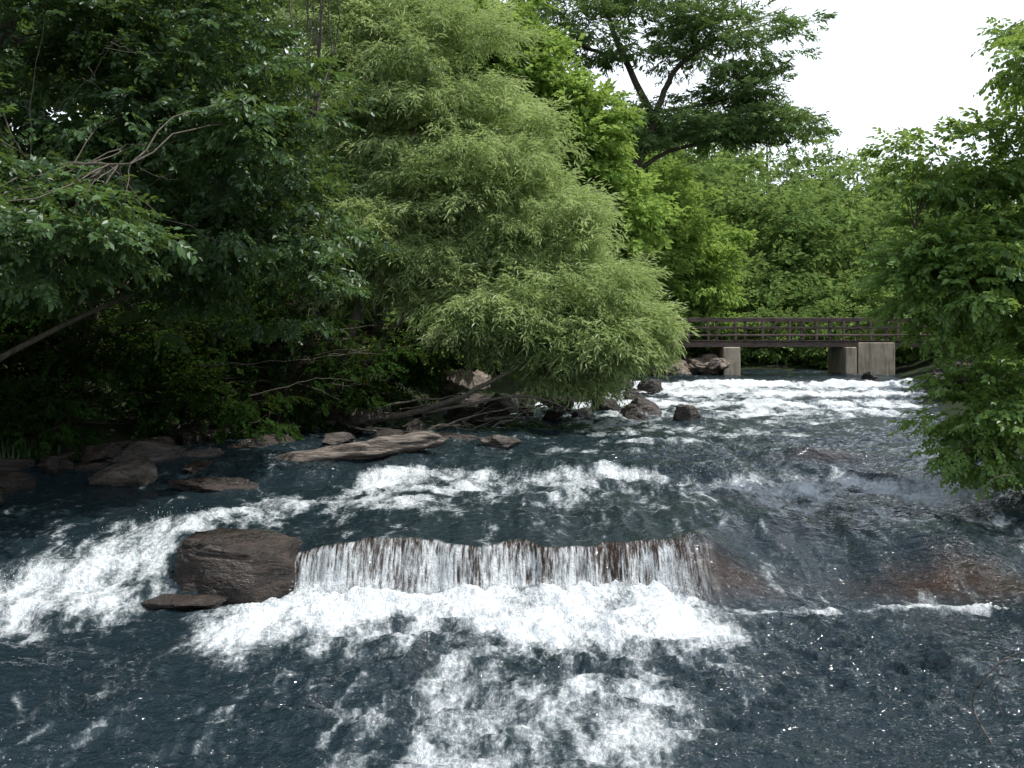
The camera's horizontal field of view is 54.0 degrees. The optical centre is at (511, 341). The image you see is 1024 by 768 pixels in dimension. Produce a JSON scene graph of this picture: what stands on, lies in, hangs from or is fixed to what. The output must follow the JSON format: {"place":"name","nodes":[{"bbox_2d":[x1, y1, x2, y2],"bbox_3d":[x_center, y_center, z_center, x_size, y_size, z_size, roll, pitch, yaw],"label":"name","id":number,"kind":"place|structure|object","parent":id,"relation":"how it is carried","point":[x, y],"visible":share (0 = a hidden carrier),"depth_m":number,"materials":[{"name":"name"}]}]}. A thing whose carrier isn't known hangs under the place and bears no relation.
{"place":"outdoors","nodes":[
{"label":"outdoors","id":0,"kind":"place"},
{"bbox_2d":[0,389,315,458],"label":"grass","id":1,"kind":"structure","parent":0,"point":[15,455],"depth_m":15.37,"materials":[{"name":"green plant"}]},
{"bbox_2d":[0,369,1023,767],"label":"river water","id":2,"kind":"structure","parent":0,"point":[848,609],"depth_m":9.69,"materials":[{"name":"blue liquid"}]},
{"bbox_2d":[73,461,110,470],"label":"river rock","id":3,"kind":"object","parent":2,"relation":"in","point":[85,466],"visible":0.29,"depth_m":14.80,"materials":[{"name":"stone"}]},
{"bbox_2d":[88,457,157,485],"bbox_3d":[-5.437,1.887,14.250,0.974,0.467,0.727,0,0,9],"label":"river rock","id":4,"kind":"object","parent":2,"relation":"in","point":[136,471],"visible":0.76,"depth_m":13.97,"materials":[{"name":"stone"}]},
{"bbox_2d":[103,441,186,462],"bbox_3d":[-5.766,1.821,15.516,1.377,0.560,0.847,0,0,0],"label":"river rock","id":5,"kind":"object","parent":2,"relation":"in","point":[154,451],"visible":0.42,"depth_m":15.42,"materials":[{"name":"stone"}]},
{"bbox_2d":[140,594,227,610],"bbox_3d":[-3.222,2.567,9.837,0.860,0.132,0.388,0,0,0],"label":"flat rock","id":6,"kind":"object","parent":2,"relation":"on","point":[182,602],"visible":0.94,"depth_m":9.74,"materials":[{"name":"stone"}]},
{"bbox_2d":[182,460,211,473],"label":"river rock","id":7,"kind":"object","parent":2,"relation":"in","point":[194,467],"visible":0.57,"depth_m":14.69,"materials":[{"name":"brown stone"}]},
{"bbox_2d":[182,448,223,456],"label":"river rock","id":8,"kind":"object","parent":2,"relation":"in","point":[204,452],"visible":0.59,"depth_m":15.80,"materials":[{"name":"stone"}]},
{"bbox_2d":[168,477,259,491],"bbox_3d":[-4.049,1.970,13.552,1.212,0.248,0.427,0,0,-5],"label":"river rock","id":9,"kind":"object","parent":2,"relation":"in","point":[205,484],"visible":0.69,"depth_m":13.52,"materials":[{"name":"stone"}]},
{"bbox_2d":[227,434,295,448],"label":"river rock","id":10,"kind":"object","parent":2,"relation":"in","point":[270,439],"visible":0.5,"depth_m":17.11,"materials":[{"name":"stone"}]},
{"bbox_2d":[322,432,355,445],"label":"river rock","id":11,"kind":"object","parent":2,"relation":"in","point":[335,438],"visible":0.75,"depth_m":17.53,"materials":[{"name":"stone"}]},
{"bbox_2d":[331,407,382,432],"bbox_3d":[-2.962,1.519,19.414,1.130,0.527,0.600,0,0,37],"label":"river rock","id":12,"kind":"object","parent":2,"relation":"on","point":[350,421],"visible":0.79,"depth_m":19.18,"materials":[{"name":"grey stone"}]},
{"bbox_2d":[269,431,444,462],"bbox_3d":[-2.542,1.697,15.637,3.012,0.572,0.553,0,0,-12],"label":"rock","id":13,"kind":"object","parent":2,"relation":"in","point":[380,447],"visible":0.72,"depth_m":15.53,"materials":[{"name":"brown stone"}]},
{"bbox_2d":[369,428,405,437],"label":"river rock","id":14,"kind":"object","parent":2,"relation":"in","point":[386,432],"visible":0.52,"depth_m":18.48,"materials":[{"name":"brown stone"}]},
{"bbox_2d":[404,418,425,432],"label":"river rock","id":15,"kind":"object","parent":2,"relation":"in","point":[415,425],"visible":0.66,"depth_m":19.48,"materials":[{"name":"grey stone"}]},
{"bbox_2d":[432,432,483,440],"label":"river rock","id":16,"kind":"object","parent":2,"relation":"in","point":[459,436],"visible":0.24,"depth_m":18.16,"materials":[{"name":"stone"}]},
{"bbox_2d":[3,461,916,613],"bbox_3d":[-0.283,2.105,11.804,11.331,0.900,5.190,0,0,0],"label":"water spray","id":17,"kind":"object","parent":2,"relation":"on","point":[452,571],"visible":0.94,"depth_m":9.96,"materials":[{"name":"white liquid"}]},
{"bbox_2d":[441,393,483,409],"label":"river rock","id":18,"kind":"object","parent":2,"relation":"in","point":[475,397],"visible":0.31,"depth_m":24.21,"materials":[{"name":"stone"}]},
{"bbox_2d":[443,407,506,421],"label":"river rock","id":19,"kind":"object","parent":2,"relation":"in","point":[456,414],"visible":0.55,"depth_m":21.60,"materials":[{"name":"grey stone"}]},
{"bbox_2d":[479,435,522,449],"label":"river rock","id":20,"kind":"object","parent":2,"relation":"in","point":[502,442],"visible":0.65,"depth_m":17.02,"materials":[{"name":"stone"}]},
{"bbox_2d":[484,393,521,415],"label":"river rock","id":21,"kind":"object","parent":2,"relation":"in","point":[503,403],"visible":0.55,"depth_m":23.04,"materials":[{"name":"stone"}]},
{"bbox_2d":[517,402,535,415],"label":"river rock","id":22,"kind":"object","parent":2,"relation":"on","point":[528,412],"visible":0.56,"depth_m":23.45,"materials":[{"name":"grey stone"}]},
{"bbox_2d":[543,406,565,420],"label":"river rock","id":23,"kind":"object","parent":2,"relation":"in","point":[550,415],"visible":0.92,"depth_m":22.45,"materials":[{"name":"grey stone"}]},
{"bbox_2d":[570,408,591,416],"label":"river rock","id":24,"kind":"object","parent":2,"relation":"in","point":[582,412],"visible":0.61,"depth_m":22.79,"materials":[{"name":"grey stone"}]},
{"bbox_2d":[592,397,620,411],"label":"river rock","id":25,"kind":"object","parent":2,"relation":"in","point":[607,406],"visible":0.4,"depth_m":24.13,"materials":[{"name":"stone"}]},
{"bbox_2d":[623,388,643,399],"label":"river rock","id":26,"kind":"object","parent":2,"relation":"in","point":[634,393],"visible":0.42,"depth_m":27.39,"materials":[{"name":"stone"}]},
{"bbox_2d":[622,411,645,419],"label":"river rock","id":27,"kind":"object","parent":2,"relation":"in","point":[633,415],"visible":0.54,"depth_m":22.07,"materials":[{"name":"stone"}]},
{"bbox_2d":[619,397,661,414],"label":"river rock","id":28,"kind":"object","parent":2,"relation":"in","point":[641,404],"visible":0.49,"depth_m":23.25,"materials":[{"name":"grey stone"}]},
{"bbox_2d":[637,379,662,392],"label":"river rock","id":29,"kind":"object","parent":2,"relation":"on","point":[651,385],"visible":0.99,"depth_m":30.76,"materials":[{"name":"stone"}]},
{"bbox_2d":[673,404,700,420],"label":"river rock","id":30,"kind":"object","parent":2,"relation":"on","point":[685,412],"visible":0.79,"depth_m":22.44,"materials":[{"name":"grey stone"}]},
{"bbox_2d":[861,370,876,380],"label":"river rock","id":31,"kind":"object","parent":2,"relation":"in","point":[870,375],"visible":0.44,"depth_m":35.99,"materials":[{"name":"grey stone"}]},
{"bbox_2d":[0,202,1023,458],"bbox_3d":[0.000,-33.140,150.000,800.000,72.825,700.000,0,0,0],"label":"ground","id":32,"kind":"structure","parent":0,"point":[118,432],"depth_m":25.05,"materials":[{"name":"soil"}]},
{"bbox_2d":[0,458,34,470],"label":"river rock","id":33,"kind":"object","parent":32,"relation":"on","point":[10,464],"visible":0.41,"depth_m":14.31,"materials":[{"name":"stone"}]},
{"bbox_2d":[0,0,403,361],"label":"alder tree","id":34,"kind":"object","parent":32,"relation":"on","point":[231,199],"visible":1,"depth_m":12.81,"materials":[{"name":"green plant"}]},
{"bbox_2d":[172,528,302,605],"bbox_3d":[-2.799,2.396,10.482,1.267,0.830,1.030,0,0,0],"label":"boulder","id":35,"kind":"object","parent":32,"relation":"on","point":[238,566],"visible":0.71,"depth_m":10.07,"materials":[{"name":"stone"}]},
{"bbox_2d":[0,233,483,461],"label":"understory shrub","id":36,"kind":"object","parent":32,"relation":"on","point":[152,379],"visible":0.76,"depth_m":17.48,"materials":[{"name":"green plant"}]},
{"bbox_2d":[0,0,589,393],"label":"bank woodland","id":37,"kind":"object","parent":32,"relation":"on","point":[275,46],"visible":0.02,"depth_m":22.95,"materials":[{"name":"green plant"}]},
{"bbox_2d":[0,379,633,504],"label":"shore rocks","id":38,"kind":"object","parent":32,"relation":"on","point":[17,480],"visible":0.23,"depth_m":15.09,"materials":[{"name":"brown stone"}]},
{"bbox_2d":[34,30,599,433],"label":"fallen branches","id":39,"kind":"object","parent":32,"relation":"on","point":[368,428],"visible":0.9,"depth_m":19.28,"materials":[{"name":"brown wood"}]},
{"bbox_2d":[443,368,490,389],"bbox_3d":[-1.166,0.958,26.175,1.282,0.588,0.964,0,0,0],"label":"river rock","id":40,"kind":"object","parent":32,"relation":"on","point":[453,381],"visible":0.72,"depth_m":25.92,"materials":[{"name":"stone"}]},
{"bbox_2d":[256,0,699,423],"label":"willow tree","id":41,"kind":"object","parent":32,"relation":"on","point":[545,291],"visible":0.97,"depth_m":20.82,"materials":[{"name":"green plant"}]},
{"bbox_2d":[415,0,691,358],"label":"maple tree","id":42,"kind":"object","parent":32,"relation":"on","point":[606,133],"visible":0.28,"depth_m":28.83,"materials":[{"name":"green plant"}]},
{"bbox_2d":[506,0,842,252],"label":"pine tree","id":43,"kind":"object","parent":32,"relation":"on","point":[732,126],"visible":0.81,"depth_m":42.19,"materials":[{"name":"green plant"}]},
{"bbox_2d":[594,148,758,337],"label":"sweetgum tree","id":44,"kind":"object","parent":32,"relation":"on","point":[706,280],"visible":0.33,"depth_m":47.20,"materials":[{"name":"green plant"}]},
{"bbox_2d":[360,291,992,391],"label":"riverside bushes","id":45,"kind":"object","parent":32,"relation":"on","point":[811,356],"visible":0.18,"depth_m":49.24,"materials":[{"name":"green plant"}]},
{"bbox_2d":[647,352,729,374],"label":"riprap rocks","id":46,"kind":"object","parent":32,"relation":"on","point":[709,364],"visible":0.74,"depth_m":41.23,"materials":[{"name":"stone"}]},
{"bbox_2d":[564,63,1023,339],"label":"distant forest","id":47,"kind":"object","parent":32,"relation":"on","point":[798,236],"visible":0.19,"depth_m":59.96,"materials":[{"name":"green plant"}]},
{"bbox_2d":[666,318,943,374],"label":"footbridge","id":48,"kind":"object","parent":32,"relation":"on","point":[862,357],"visible":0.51,"depth_m":41.88,"materials":[{"name":"brown wood"}]},
{"bbox_2d":[847,16,1023,502],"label":"river birch tree","id":49,"kind":"object","parent":32,"relation":"on","point":[968,259],"visible":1,"depth_m":12.39,"materials":[{"name":"green plant"}]},
{"bbox_2d":[927,352,997,394],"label":"bank boulders","id":50,"kind":"object","parent":32,"relation":"on","point":[937,371],"visible":0.11,"depth_m":27.81,"materials":[{"name":"grey stone"}]},
{"bbox_2d":[954,200,1023,348],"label":"boxelder tree","id":51,"kind":"object","parent":32,"relation":"on","point":[1000,320],"visible":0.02,"depth_m":31.85,"materials":[{"name":"green plant"}]},
{"bbox_2d":[11,0,1023,210],"label":"sky","id":52,"kind":"structure","parent":0,"point":[888,65],"materials":[{"name":"white"}]},
{"bbox_2d":[542,391,573,411],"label":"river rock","id":53,"kind":"object","parent":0,"point":[569,406],"visible":0.27,"depth_m":24.66,"materials":[{"name":"stone"}]}
]}

